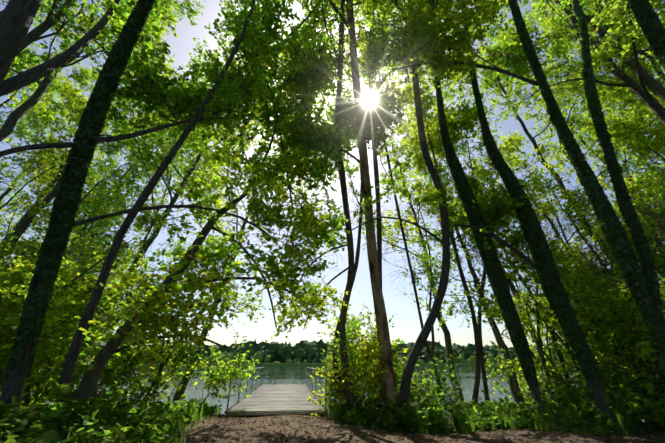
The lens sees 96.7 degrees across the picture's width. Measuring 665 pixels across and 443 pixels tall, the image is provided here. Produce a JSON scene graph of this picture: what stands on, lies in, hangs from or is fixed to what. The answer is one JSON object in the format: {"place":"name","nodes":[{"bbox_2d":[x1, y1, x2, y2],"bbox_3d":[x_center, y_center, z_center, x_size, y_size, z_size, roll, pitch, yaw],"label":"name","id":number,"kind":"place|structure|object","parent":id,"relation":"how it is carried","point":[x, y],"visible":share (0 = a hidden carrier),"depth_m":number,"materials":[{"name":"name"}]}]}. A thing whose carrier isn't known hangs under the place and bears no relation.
{"place":"outdoors","nodes":[
{"label":"outdoors","id":0,"kind":"place"},
{"bbox_2d":[59,339,567,362],"bbox_3d":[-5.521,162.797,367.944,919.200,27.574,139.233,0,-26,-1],"label":"distant trees","id":1,"kind":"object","parent":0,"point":[254,347],"depth_m":315.12,"materials":[{"name":"green plant"}]},
{"bbox_2d":[55,366,579,414],"bbox_3d":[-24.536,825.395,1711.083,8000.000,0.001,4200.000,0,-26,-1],"label":"lake water","id":2,"kind":"structure","parent":0,"point":[288,374],"depth_m":31.71,"materials":[{"name":"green liquid"}]},
{"bbox_2d":[0,0,664,347],"label":"sky","id":3,"kind":"structure","parent":0,"point":[407,327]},
{"bbox_2d":[64,410,664,442],"bbox_3d":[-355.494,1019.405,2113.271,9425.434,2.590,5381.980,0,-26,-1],"label":"ground","id":4,"kind":"structure","parent":0,"point":[524,436],"depth_m":5.68,"materials":[{"name":"soil"}]},
{"bbox_2d":[224,380,327,416],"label":"timber jetty","id":5,"kind":"object","parent":4,"relation":"on","point":[270,399],"visible":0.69,"depth_m":10.30,"materials":[{"name":"grey wood"}]},
{"bbox_2d":[226,367,326,410],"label":"railings","id":6,"kind":"object","parent":5,"relation":"attached to","point":[253,376],"visible":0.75,"depth_m":12.15,"materials":[{"name":"grey metal"}]},
{"bbox_2d":[53,362,571,365],"bbox_3d":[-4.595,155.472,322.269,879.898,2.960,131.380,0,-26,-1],"label":"shore reeds","id":7,"kind":"object","parent":4,"relation":"on","point":[323,364],"visible":0.12,"depth_m":268.44,"materials":[{"name":"green plant"}]},
{"bbox_2d":[0,0,664,442],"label":"tree leaves","id":8,"kind":"object","parent":4,"relation":"on","point":[16,20],"visible":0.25,"depth_m":8.42,"materials":[{"name":"plant"}]},
{"bbox_2d":[0,0,664,417],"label":"tree foliage","id":9,"kind":"object","parent":8,"relation":"attached to","point":[242,92],"visible":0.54,"depth_m":8.79,"materials":[{"name":"green plant"}]},
{"bbox_2d":[3,0,664,390],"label":"ivy foliage","id":10,"kind":"object","parent":8,"relation":"attached to","point":[115,64],"visible":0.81,"depth_m":4.93,"materials":[{"name":"green plant"}]},
{"bbox_2d":[0,348,664,442],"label":"undergrowth herbs","id":11,"kind":"object","parent":4,"relation":"on","point":[49,433],"visible":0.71,"depth_m":6.28,"materials":[{"name":"green plant"}]},
{"bbox_2d":[109,351,565,362],"bbox_3d":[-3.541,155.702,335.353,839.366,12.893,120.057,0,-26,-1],"label":"trees","id":12,"kind":"object","parent":4,"relation":"on","point":[259,356],"visible":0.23,"depth_m":294.12,"materials":[{"name":"green plant"}]},
{"bbox_2d":[21,394,664,442],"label":"grass tufts","id":13,"kind":"object","parent":4,"relation":"on","point":[622,430],"visible":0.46,"depth_m":6.03,"materials":[{"name":"green plant"}]},
{"bbox_2d":[346,0,410,427],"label":"tree trunk","id":14,"kind":"object","parent":4,"relation":"on","point":[390,387],"visible":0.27,"depth_m":8.58,"materials":[{"name":"plant"}]}
]}

